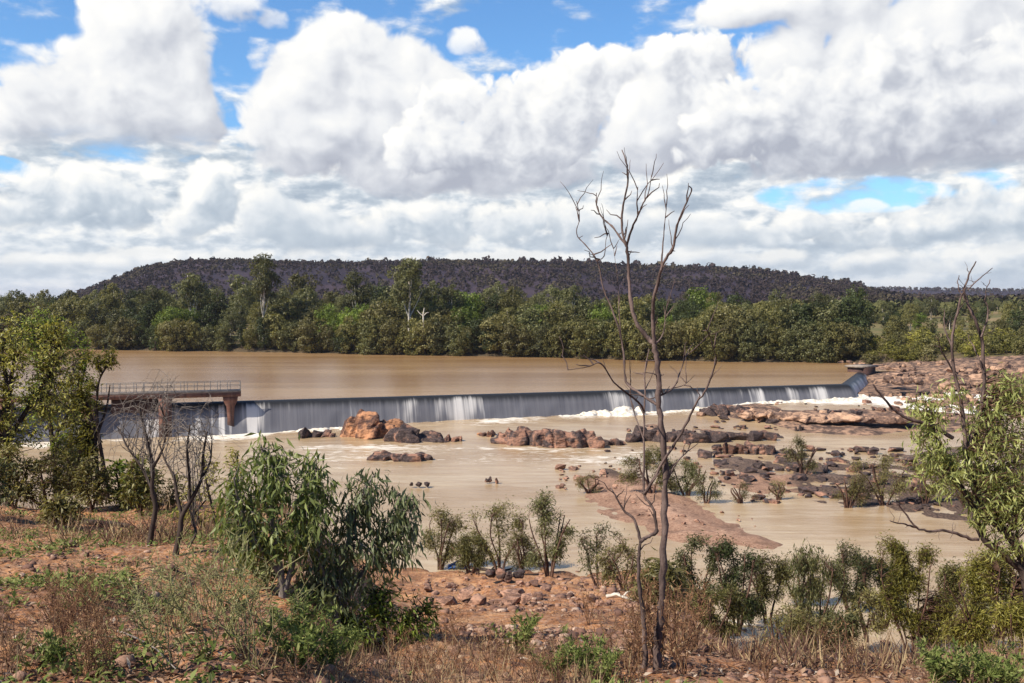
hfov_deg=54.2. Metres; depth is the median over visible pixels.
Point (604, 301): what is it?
tree
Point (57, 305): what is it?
tree
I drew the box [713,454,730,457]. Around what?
river stone
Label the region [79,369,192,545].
bare shrub
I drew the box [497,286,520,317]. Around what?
tree
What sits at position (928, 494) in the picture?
shrub
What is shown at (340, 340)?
tree
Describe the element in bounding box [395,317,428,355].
tree
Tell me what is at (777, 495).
shrub
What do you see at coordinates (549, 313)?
tree
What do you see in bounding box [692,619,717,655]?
dry weed
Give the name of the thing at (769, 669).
dry weed
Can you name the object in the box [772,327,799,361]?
tree
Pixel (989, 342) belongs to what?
scrub tree
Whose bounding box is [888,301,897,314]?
tree
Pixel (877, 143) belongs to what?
sky
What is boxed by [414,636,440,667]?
dry weed
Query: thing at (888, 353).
scrub tree
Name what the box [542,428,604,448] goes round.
rock outcrop
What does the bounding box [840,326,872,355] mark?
tree
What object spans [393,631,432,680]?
dry weed
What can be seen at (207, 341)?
tree
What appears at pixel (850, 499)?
shrub
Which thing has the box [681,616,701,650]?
dry weed
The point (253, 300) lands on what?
tree
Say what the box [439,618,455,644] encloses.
dry weed
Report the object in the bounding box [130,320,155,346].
tree
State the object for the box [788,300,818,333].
tree
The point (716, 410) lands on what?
rock outcrop
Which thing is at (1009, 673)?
tussock
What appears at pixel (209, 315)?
tree
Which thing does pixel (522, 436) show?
rock outcrop
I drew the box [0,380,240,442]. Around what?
walkway
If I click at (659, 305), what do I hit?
tree
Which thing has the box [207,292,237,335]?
tree
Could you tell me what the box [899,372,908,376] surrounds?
shore boulder
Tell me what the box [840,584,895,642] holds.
shrub
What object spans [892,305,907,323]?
tree
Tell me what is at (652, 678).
leaf litter
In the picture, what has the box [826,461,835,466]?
river stone
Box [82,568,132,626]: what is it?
dry weed
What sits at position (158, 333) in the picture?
tree
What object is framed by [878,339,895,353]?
scrub tree
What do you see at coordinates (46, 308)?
tree
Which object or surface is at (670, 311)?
tree
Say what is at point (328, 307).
tree
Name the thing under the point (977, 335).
scrub tree
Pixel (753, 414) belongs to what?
rock outcrop
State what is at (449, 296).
tree
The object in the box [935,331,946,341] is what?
tree
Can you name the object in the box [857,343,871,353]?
tree
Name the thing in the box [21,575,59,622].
dry weed
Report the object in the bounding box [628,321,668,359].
tree
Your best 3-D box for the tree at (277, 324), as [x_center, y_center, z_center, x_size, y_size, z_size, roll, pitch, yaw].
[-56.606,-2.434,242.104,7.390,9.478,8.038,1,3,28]
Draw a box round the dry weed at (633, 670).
[622,655,643,682]
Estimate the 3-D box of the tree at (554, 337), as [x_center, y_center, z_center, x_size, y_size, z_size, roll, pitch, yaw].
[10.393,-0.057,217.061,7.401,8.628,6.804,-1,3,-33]
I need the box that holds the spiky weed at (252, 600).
[172,547,281,653]
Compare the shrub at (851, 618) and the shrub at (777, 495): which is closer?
the shrub at (851, 618)
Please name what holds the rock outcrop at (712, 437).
on the ground at (680, 505)
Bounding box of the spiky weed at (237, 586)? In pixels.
[150,513,315,639]
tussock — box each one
[8,621,94,666]
[247,553,291,589]
[249,604,339,670]
[262,586,341,637]
[283,617,367,664]
[327,625,366,660]
[479,608,543,653]
[522,640,587,682]
[556,623,610,675]
[564,643,625,682]
[912,635,980,682]
[923,637,1011,682]
[962,642,1017,682]
[977,638,1023,682]
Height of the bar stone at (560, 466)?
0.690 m
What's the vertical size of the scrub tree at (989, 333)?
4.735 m
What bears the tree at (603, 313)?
on the ground at (680, 505)
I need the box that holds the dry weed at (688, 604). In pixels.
[652,577,709,648]
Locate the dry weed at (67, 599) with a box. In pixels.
[38,566,92,636]
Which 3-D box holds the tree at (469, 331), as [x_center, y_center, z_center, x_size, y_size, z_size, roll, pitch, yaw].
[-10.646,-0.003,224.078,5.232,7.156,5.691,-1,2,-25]
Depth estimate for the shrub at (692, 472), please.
84.17 m
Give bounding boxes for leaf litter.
[0,501,1023,682]
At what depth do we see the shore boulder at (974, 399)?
142.51 m
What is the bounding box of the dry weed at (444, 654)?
[434,636,461,670]
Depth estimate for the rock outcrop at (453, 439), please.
112.56 m
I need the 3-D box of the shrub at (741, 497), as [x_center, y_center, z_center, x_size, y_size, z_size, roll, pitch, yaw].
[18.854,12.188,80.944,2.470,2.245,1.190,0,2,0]
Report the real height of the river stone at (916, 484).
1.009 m
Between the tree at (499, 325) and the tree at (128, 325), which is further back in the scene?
the tree at (128, 325)
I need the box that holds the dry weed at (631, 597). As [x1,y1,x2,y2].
[615,570,667,627]
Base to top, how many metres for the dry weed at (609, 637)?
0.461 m
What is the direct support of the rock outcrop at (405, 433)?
in the river at (454, 474)
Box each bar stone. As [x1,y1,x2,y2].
[555,464,565,469]
[568,466,577,470]
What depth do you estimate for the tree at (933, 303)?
351.81 m
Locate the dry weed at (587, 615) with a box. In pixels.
[572,578,604,624]
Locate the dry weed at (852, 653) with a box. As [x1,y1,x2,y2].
[826,615,875,672]
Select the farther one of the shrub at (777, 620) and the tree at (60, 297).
the tree at (60, 297)
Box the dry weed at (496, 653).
[466,615,517,681]
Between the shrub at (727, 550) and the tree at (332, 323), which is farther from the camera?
the tree at (332, 323)
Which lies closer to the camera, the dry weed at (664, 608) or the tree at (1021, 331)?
the dry weed at (664, 608)
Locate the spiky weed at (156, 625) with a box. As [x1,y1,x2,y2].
[71,567,201,652]
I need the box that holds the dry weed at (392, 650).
[374,619,420,664]
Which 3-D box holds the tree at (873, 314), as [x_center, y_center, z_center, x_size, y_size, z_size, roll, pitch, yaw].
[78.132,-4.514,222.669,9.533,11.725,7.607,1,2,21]
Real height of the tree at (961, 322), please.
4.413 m
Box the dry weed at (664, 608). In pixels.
[638,571,689,652]
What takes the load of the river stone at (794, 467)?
on the ground at (680, 505)
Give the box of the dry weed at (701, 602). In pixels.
[665,564,721,649]
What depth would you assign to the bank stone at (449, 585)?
45.53 m
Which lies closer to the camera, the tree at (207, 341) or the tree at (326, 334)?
the tree at (326, 334)
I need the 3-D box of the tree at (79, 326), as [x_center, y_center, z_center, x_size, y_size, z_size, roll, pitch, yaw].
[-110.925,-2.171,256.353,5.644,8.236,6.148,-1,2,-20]
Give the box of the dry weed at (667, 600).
[643,583,678,634]
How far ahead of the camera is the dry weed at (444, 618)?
10.17 m
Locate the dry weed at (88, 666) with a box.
[52,620,112,680]
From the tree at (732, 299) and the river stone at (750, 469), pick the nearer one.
the river stone at (750, 469)
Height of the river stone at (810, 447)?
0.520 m
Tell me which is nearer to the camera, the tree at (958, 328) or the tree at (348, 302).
the tree at (958, 328)
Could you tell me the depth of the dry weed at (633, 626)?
7.90 m
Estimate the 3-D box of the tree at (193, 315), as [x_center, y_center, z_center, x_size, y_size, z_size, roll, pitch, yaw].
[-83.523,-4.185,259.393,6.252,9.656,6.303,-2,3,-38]
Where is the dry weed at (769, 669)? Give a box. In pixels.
[737,630,798,682]
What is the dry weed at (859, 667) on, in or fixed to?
on the ground at (680, 505)
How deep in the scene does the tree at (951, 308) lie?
293.23 m
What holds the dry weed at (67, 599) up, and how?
on the ground at (680, 505)
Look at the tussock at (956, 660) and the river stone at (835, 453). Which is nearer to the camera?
the tussock at (956, 660)
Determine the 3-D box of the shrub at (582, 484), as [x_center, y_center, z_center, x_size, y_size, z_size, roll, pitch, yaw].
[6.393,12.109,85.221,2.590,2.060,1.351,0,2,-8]
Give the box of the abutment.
[845,364,878,374]
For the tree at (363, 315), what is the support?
on the ground at (680, 505)
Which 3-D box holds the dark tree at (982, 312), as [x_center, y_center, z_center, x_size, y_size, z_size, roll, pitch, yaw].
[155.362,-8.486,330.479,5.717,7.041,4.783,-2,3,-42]
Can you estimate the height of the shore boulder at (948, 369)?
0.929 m
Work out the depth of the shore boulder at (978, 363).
169.51 m
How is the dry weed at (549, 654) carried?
on the ground at (680, 505)
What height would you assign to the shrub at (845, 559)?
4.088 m
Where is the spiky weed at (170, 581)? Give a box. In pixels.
[107,522,252,658]
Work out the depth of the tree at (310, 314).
249.50 m
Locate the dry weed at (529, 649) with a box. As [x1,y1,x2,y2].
[504,629,562,682]
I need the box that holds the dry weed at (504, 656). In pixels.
[492,635,513,669]
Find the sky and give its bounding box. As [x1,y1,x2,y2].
[0,0,1023,298]
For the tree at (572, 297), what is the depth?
240.80 m
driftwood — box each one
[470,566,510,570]
[606,591,629,598]
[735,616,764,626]
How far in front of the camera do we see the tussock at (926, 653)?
6.86 m
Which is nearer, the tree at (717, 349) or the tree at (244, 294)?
the tree at (717, 349)
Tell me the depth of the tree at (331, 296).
300.69 m
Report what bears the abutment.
on the ground at (680, 505)
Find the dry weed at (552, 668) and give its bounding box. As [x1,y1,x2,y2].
[526,642,580,682]
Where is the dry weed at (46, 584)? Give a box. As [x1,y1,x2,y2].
[31,561,74,626]
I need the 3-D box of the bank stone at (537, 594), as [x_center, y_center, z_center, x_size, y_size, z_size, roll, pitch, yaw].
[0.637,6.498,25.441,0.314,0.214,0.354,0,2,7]
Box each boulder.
[485,567,525,582]
[882,375,893,382]
[886,366,899,369]
[886,372,902,378]
[892,378,903,384]
[895,376,909,384]
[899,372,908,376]
[903,377,912,383]
[906,392,919,396]
[913,377,921,383]
[924,378,938,383]
[932,400,949,406]
[936,361,943,364]
[937,381,954,388]
[946,367,958,371]
[949,394,970,405]
[958,404,972,408]
[965,369,977,373]
[969,374,986,378]
[969,378,982,386]
[969,398,978,403]
[975,361,989,367]
[997,364,1012,368]
[1018,367,1023,373]
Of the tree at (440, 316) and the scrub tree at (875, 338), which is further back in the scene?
the tree at (440, 316)
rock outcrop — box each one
[298,427,335,438]
[340,409,403,439]
[367,450,433,461]
[383,423,450,443]
[409,482,429,486]
[445,434,461,441]
[477,430,501,436]
[485,476,498,483]
[490,426,554,445]
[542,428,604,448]
[604,438,625,445]
[625,425,668,442]
[659,430,732,442]
[701,404,749,415]
[717,442,746,453]
[727,430,776,441]
[737,408,792,420]
[743,440,775,454]
[783,412,864,423]
[795,425,803,430]
[859,413,922,424]
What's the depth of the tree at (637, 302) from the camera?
219.25 m
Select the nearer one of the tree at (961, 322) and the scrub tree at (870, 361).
the scrub tree at (870, 361)
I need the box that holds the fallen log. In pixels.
[80,519,130,526]
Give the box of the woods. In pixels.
[32,255,1023,325]
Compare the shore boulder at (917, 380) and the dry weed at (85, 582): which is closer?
the dry weed at (85, 582)
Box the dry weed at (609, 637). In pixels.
[589,610,628,664]
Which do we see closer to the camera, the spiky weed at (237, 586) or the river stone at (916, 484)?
the spiky weed at (237, 586)
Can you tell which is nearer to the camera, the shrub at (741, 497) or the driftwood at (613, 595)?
the driftwood at (613, 595)
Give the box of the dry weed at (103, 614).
[89,592,120,631]
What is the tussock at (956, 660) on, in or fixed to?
on the ground at (680, 505)
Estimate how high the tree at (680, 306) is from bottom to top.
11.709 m
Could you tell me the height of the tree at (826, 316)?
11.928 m
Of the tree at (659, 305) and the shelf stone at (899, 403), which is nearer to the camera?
the shelf stone at (899, 403)
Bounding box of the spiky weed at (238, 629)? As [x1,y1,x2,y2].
[188,562,321,668]
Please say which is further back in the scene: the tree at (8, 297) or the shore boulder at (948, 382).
the tree at (8, 297)
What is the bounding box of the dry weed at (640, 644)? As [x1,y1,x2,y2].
[602,568,668,664]
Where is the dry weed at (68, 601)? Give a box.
[48,577,91,634]
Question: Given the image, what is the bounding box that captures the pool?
[0,348,888,406]
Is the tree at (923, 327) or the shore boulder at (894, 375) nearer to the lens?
the shore boulder at (894, 375)
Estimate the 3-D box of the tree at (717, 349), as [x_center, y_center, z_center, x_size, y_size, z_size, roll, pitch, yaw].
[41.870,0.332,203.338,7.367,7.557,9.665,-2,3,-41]
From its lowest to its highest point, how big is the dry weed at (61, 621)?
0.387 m
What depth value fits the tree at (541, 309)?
247.08 m
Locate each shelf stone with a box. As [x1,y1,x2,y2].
[696,412,705,415]
[718,415,728,419]
[765,419,778,423]
[849,411,862,414]
[888,405,899,411]
[894,401,902,405]
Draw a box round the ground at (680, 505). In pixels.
[0,263,1023,682]
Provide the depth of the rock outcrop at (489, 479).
89.54 m
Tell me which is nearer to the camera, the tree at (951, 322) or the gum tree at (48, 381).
the gum tree at (48, 381)
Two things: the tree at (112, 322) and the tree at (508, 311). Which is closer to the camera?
the tree at (508, 311)
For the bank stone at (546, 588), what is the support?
on the ground at (680, 505)
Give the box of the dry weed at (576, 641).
[562,629,583,647]
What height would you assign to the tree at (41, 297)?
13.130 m
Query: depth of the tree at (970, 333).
219.57 m
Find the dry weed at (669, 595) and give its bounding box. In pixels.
[627,582,686,663]
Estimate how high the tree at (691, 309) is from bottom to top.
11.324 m
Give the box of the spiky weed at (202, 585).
[189,527,259,614]
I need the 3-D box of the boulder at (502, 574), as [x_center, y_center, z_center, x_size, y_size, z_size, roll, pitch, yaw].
[-0.321,12.007,51.483,2.192,0.710,1.041,0,2,-11]
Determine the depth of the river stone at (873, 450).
104.42 m
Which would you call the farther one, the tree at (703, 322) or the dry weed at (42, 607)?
the tree at (703, 322)
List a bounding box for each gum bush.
[203,430,343,597]
[290,467,436,625]
[333,575,442,655]
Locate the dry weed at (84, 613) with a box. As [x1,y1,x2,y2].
[55,593,104,645]
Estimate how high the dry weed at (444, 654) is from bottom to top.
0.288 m
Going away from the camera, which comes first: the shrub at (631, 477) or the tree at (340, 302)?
the shrub at (631, 477)
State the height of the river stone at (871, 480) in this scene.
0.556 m
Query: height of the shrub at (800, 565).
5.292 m
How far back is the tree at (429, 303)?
249.49 m
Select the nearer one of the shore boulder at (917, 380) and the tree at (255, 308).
the shore boulder at (917, 380)
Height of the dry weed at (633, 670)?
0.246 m
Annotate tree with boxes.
[0,290,27,316]
[0,297,31,339]
[0,305,8,318]
[0,310,89,506]
[4,315,28,345]
[6,303,103,491]
[11,289,31,308]
[14,301,50,323]
[24,315,41,339]
[27,289,54,303]
[29,293,49,306]
[31,303,58,326]
[43,346,119,504]
[46,297,76,337]
[52,300,102,338]
[53,289,76,311]
[56,290,79,307]
[60,324,72,348]
[67,294,95,328]
[69,318,89,346]
[82,289,100,327]
[82,298,107,328]
[84,324,108,348]
[97,282,124,316]
[98,314,127,349]
[101,306,118,336]
[102,299,124,317]
[103,283,122,324]
[108,316,140,349]
[116,306,138,328]
[120,295,142,337]
[123,288,148,307]
[128,300,163,340]
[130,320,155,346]
[135,284,160,338]
[145,324,164,350]
[148,287,178,320]
[150,306,185,326]
[154,320,175,350]
[159,318,197,351]
[160,296,175,320]
[171,272,210,318]
[172,298,187,322]
[177,290,223,326]
[179,307,201,336]
[181,320,204,349]
[195,303,221,340]
[196,324,217,350]
[204,286,223,305]
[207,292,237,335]
[209,321,235,351]
[218,307,245,335]
[225,272,257,333]
[229,297,251,324]
[232,284,266,315]
[234,324,247,348]
[240,321,261,349]
[246,302,268,339]
[247,253,282,314]
[252,315,273,349]
[262,303,289,341]
[262,312,293,348]
[266,288,291,321]
[269,297,326,341]
[275,320,301,351]
[276,272,318,307]
[289,286,327,321]
[289,306,329,336]
[291,317,329,352]
[313,308,339,338]
[315,290,343,313]
[315,324,339,351]
[320,303,341,322]
[329,312,343,338]
[331,325,353,353]
[334,293,354,330]
[334,315,369,352]
[336,307,363,338]
[339,269,377,309]
[339,292,365,312]
[353,302,376,322]
[355,321,383,354]
[357,308,374,341]
[363,313,398,353]
[365,300,407,335]
[366,282,395,305]
[370,296,394,311]
[378,317,410,354]
[381,256,433,339]
[390,300,415,327]
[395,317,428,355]
[397,278,422,318]
[407,302,439,344]
[412,318,440,355]
[413,279,445,317]
[414,295,443,322]
[417,308,428,338]
[426,318,451,354]
[429,307,466,342]
[437,282,466,339]
[444,320,468,355]
[445,290,485,318]
[450,305,481,332]
[452,326,475,355]
[454,297,485,321]
[463,317,484,352]
[477,321,498,353]
[478,280,506,313]
[478,308,498,344]
[478,314,520,353]
[481,293,505,334]
[492,286,529,315]
[496,322,528,356]
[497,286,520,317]
[499,306,521,330]
[513,328,540,355]
[515,297,530,321]
[516,303,547,323]
[517,303,547,344]
[524,292,548,314]
[528,321,557,356]
[536,306,564,334]
[541,285,569,309]
[541,321,575,357]
[547,300,569,318]
[555,305,587,344]
[559,149,722,670]
[561,283,591,316]
[563,319,583,353]
[567,319,608,358]
[574,305,589,325]
[577,296,609,334]
[584,317,612,356]
[587,303,617,333]
[595,297,611,315]
[602,317,640,358]
[604,310,631,343]
[608,293,634,313]
[611,296,654,348]
[619,317,648,359]
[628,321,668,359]
[636,294,657,315]
[636,308,659,332]
[641,303,659,327]
[649,321,685,360]
[650,298,679,338]
[657,315,676,337]
[661,298,679,320]
[666,301,703,330]
[667,318,701,358]
[675,289,698,315]
[677,297,696,318]
[679,285,719,319]
[683,315,712,356]
[689,305,725,349]
[699,325,735,360]
[705,291,727,308]
[708,303,753,343]
[709,318,745,358]
[726,291,751,313]
[730,324,760,360]
[733,302,752,318]
[737,308,770,347]
[744,301,779,324]
[744,317,771,358]
[756,305,790,339]
[759,326,788,358]
[765,289,786,314]
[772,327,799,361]
[775,297,799,316]
[776,303,800,344]
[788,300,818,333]
[791,319,820,360]
[794,299,812,308]
[801,299,827,329]
[803,321,836,362]
[808,290,832,308]
[808,300,846,331]
[815,321,846,362]
[829,293,873,333]
[830,293,874,344]
[830,321,864,359]
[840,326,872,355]
[844,284,871,329]
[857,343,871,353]
[860,296,883,329]
[860,354,879,364]
[864,333,879,349]
[865,348,882,359]
[867,332,886,349]
[868,261,1023,600]
[874,339,898,352]
[876,298,892,318]
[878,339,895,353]
[880,344,906,361]
[881,313,892,327]
[882,315,912,342]
[882,338,906,353]
[883,318,909,337]
[885,329,909,348]
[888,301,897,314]
[889,344,920,361]
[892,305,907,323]
[897,303,921,330]
[903,329,924,346]
[905,342,922,354]
[908,346,926,361]
[910,326,932,335]
[912,313,927,328]
[912,333,946,353]
[915,301,924,312]
[920,342,945,361]
[921,317,938,338]
[922,297,941,315]
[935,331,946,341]
[939,315,953,328]
[939,333,950,350]
[941,302,964,329]
[941,339,953,351]
[945,329,962,339]
[948,336,962,351]
[950,325,965,337]
[954,332,979,344]
[956,316,967,327]
[956,336,980,353]
[963,329,977,338]
[963,339,988,356]
[966,306,978,322]
[967,321,983,331]
[969,332,999,350]
[972,335,1000,354]
[975,305,989,324]
[975,324,992,334]
[984,330,1006,346]
[986,331,1014,353]
[988,327,1007,334]
[990,330,1022,352]
[991,319,1009,332]
[997,302,1019,322]
[1001,324,1014,334]
[1005,308,1023,334]
[1009,336,1023,354]
[1017,326,1023,338]
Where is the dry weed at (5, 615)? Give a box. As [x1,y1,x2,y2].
[0,592,30,630]
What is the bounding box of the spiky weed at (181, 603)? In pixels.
[145,533,221,633]
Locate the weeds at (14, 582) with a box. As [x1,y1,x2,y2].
[0,499,722,682]
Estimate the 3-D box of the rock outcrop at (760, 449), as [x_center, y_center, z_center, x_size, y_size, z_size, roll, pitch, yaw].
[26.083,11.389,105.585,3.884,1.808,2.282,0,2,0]
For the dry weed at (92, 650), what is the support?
on the ground at (680, 505)
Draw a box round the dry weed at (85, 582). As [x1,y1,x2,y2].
[77,569,105,610]
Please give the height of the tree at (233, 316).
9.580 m
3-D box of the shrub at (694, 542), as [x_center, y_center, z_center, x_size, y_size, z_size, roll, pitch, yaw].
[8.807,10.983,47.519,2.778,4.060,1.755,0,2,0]
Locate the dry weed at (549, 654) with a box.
[529,637,571,669]
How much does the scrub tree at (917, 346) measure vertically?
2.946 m
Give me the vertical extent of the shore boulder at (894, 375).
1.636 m
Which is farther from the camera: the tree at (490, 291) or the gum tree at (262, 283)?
the tree at (490, 291)
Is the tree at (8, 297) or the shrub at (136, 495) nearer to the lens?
the shrub at (136, 495)
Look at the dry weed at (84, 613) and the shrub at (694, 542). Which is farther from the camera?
the shrub at (694, 542)
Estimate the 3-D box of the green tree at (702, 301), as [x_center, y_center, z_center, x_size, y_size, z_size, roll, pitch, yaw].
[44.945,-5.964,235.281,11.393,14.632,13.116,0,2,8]
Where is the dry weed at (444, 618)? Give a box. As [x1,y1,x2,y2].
[441,592,477,644]
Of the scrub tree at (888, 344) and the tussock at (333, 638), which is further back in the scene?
the scrub tree at (888, 344)
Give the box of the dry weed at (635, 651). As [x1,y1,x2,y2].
[606,601,661,671]
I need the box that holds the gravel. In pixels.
[0,540,905,682]
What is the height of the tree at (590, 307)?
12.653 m
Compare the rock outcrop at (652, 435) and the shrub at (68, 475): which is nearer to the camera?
the shrub at (68, 475)
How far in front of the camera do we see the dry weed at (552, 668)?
6.49 m
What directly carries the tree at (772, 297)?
on the ground at (680, 505)
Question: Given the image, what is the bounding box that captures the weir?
[12,372,867,442]
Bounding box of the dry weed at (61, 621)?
[39,584,90,645]
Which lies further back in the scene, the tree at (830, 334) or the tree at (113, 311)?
the tree at (113, 311)
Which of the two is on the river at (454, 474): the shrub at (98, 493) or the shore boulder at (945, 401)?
the shore boulder at (945, 401)
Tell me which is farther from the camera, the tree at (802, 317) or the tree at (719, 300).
the tree at (719, 300)
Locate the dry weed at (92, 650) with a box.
[59,612,122,677]
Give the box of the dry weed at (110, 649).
[82,608,132,679]
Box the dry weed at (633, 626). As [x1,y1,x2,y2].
[615,605,656,655]
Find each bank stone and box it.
[424,584,431,590]
[436,596,457,605]
[445,583,455,587]
[457,586,472,600]
[468,594,486,604]
[500,588,524,595]
[501,596,520,604]
[503,591,520,603]
[516,580,524,585]
[519,593,531,605]
[530,580,537,585]
[532,592,542,597]
[540,585,551,590]
[586,594,595,601]
[595,599,604,606]
[623,602,638,608]
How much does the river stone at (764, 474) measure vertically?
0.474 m
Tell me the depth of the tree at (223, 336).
244.66 m
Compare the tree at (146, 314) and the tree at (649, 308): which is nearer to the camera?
the tree at (649, 308)
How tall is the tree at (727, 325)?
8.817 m
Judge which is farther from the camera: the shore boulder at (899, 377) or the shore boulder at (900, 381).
the shore boulder at (899, 377)
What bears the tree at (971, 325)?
on the ground at (680, 505)
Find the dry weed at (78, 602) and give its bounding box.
[63,570,102,623]
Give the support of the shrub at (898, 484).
on the ground at (680, 505)
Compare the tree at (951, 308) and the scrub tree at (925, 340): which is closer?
the scrub tree at (925, 340)
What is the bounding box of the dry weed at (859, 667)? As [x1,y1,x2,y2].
[849,640,869,669]
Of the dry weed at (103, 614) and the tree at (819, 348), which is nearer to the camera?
the dry weed at (103, 614)
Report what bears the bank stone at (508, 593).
on the ground at (680, 505)
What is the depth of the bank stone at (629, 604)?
20.15 m
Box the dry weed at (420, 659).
[402,641,432,677]
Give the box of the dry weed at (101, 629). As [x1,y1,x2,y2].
[86,588,126,647]
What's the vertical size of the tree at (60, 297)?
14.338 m
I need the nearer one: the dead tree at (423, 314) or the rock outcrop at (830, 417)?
the rock outcrop at (830, 417)
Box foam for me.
[283,394,874,431]
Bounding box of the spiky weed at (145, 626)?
[75,545,220,674]
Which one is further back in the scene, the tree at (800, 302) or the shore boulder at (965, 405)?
the tree at (800, 302)
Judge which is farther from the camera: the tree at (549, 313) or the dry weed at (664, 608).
the tree at (549, 313)
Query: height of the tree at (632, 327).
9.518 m
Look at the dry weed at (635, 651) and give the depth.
7.29 m
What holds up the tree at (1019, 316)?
on the ground at (680, 505)
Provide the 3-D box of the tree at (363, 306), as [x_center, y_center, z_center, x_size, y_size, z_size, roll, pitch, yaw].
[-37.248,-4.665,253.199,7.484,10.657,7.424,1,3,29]
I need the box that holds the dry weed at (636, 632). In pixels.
[607,610,671,661]
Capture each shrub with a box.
[0,442,46,509]
[0,451,22,509]
[2,446,94,509]
[35,436,86,498]
[36,489,90,529]
[66,449,115,512]
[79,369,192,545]
[102,455,157,510]
[109,448,167,515]
[140,464,187,511]
[141,395,243,555]
[159,446,245,532]
[416,503,471,569]
[451,528,489,575]
[462,494,531,570]
[505,527,541,574]
[521,486,577,576]
[571,514,634,585]
[572,472,600,493]
[591,536,644,590]
[612,444,684,493]
[621,546,694,611]
[655,456,705,495]
[670,530,722,607]
[687,584,725,628]
[688,469,724,503]
[692,580,750,640]
[703,529,769,636]
[729,480,758,503]
[749,544,791,623]
[756,598,817,653]
[765,479,787,499]
[771,602,837,655]
[773,553,827,605]
[781,433,821,473]
[782,539,848,642]
[814,602,868,654]
[828,537,874,611]
[830,472,872,507]
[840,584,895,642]
[845,452,914,505]
[848,549,910,628]
[865,529,964,653]
[909,457,946,503]
[930,556,976,610]
[932,542,1023,651]
[935,599,988,650]
[949,459,989,507]
[969,551,1014,638]
[981,586,1023,652]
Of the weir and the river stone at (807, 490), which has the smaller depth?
the river stone at (807, 490)
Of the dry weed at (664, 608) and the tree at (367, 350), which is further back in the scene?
the tree at (367, 350)
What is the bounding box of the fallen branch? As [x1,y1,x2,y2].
[117,630,175,668]
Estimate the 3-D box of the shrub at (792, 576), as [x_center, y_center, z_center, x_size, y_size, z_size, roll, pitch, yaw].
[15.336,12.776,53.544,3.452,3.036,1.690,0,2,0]
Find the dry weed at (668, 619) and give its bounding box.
[629,572,702,668]
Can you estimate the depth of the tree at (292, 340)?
239.11 m
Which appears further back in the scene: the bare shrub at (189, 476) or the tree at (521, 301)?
the tree at (521, 301)
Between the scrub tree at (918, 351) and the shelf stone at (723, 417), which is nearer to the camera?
the shelf stone at (723, 417)
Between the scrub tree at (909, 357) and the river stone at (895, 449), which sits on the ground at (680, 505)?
the scrub tree at (909, 357)
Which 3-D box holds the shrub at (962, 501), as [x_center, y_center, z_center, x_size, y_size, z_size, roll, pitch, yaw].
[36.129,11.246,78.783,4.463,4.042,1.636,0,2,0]
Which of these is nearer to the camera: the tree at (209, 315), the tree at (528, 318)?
the tree at (528, 318)
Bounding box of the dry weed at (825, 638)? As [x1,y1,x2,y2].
[814,617,843,655]
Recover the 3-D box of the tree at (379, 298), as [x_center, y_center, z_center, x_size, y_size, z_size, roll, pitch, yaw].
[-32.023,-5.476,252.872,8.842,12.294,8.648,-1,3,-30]
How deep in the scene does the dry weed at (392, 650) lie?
7.66 m
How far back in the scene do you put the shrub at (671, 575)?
22.28 m
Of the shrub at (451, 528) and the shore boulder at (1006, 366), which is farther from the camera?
the shore boulder at (1006, 366)
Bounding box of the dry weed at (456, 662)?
[447,641,465,671]
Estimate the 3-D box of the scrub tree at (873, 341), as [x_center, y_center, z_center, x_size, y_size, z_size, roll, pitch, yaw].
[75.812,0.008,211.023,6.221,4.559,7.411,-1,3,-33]
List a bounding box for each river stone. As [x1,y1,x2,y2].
[697,449,712,457]
[711,444,721,449]
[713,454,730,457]
[713,459,727,464]
[725,469,734,475]
[739,472,747,479]
[744,466,757,472]
[744,475,755,481]
[751,493,765,499]
[752,462,764,467]
[760,472,769,477]
[761,466,772,470]
[768,498,779,503]
[773,456,790,463]
[775,466,784,470]
[787,462,798,471]
[792,473,807,480]
[798,445,813,449]
[798,487,818,493]
[813,491,826,496]
[815,475,825,481]
[822,465,827,472]
[826,457,842,460]
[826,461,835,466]
[830,450,840,455]
[837,459,849,463]
[853,446,868,451]
[866,446,878,454]
[870,475,887,482]
[888,447,903,450]
[909,481,922,492]
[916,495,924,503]
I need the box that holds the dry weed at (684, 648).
[655,585,706,675]
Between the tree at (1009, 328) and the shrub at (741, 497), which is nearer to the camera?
the shrub at (741, 497)
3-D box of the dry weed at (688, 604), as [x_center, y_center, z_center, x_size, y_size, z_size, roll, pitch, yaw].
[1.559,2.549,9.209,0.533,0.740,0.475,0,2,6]
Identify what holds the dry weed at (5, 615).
on the ground at (680, 505)
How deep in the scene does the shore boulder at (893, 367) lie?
177.07 m
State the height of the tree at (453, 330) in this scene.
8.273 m
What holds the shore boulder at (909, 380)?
on the ground at (680, 505)
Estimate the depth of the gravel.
10.10 m
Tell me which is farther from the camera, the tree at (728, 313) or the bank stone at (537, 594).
the tree at (728, 313)
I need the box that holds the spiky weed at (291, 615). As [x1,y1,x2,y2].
[234,580,320,655]
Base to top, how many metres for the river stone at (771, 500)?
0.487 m
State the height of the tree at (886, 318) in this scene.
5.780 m
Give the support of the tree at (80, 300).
on the ground at (680, 505)
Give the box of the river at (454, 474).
[0,392,1023,656]
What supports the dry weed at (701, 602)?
on the ground at (680, 505)
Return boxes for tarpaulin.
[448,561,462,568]
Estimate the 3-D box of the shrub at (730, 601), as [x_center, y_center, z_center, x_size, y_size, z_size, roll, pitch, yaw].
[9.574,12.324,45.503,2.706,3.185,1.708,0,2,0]
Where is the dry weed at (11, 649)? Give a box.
[0,617,46,676]
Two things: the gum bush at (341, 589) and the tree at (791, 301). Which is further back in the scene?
the tree at (791, 301)

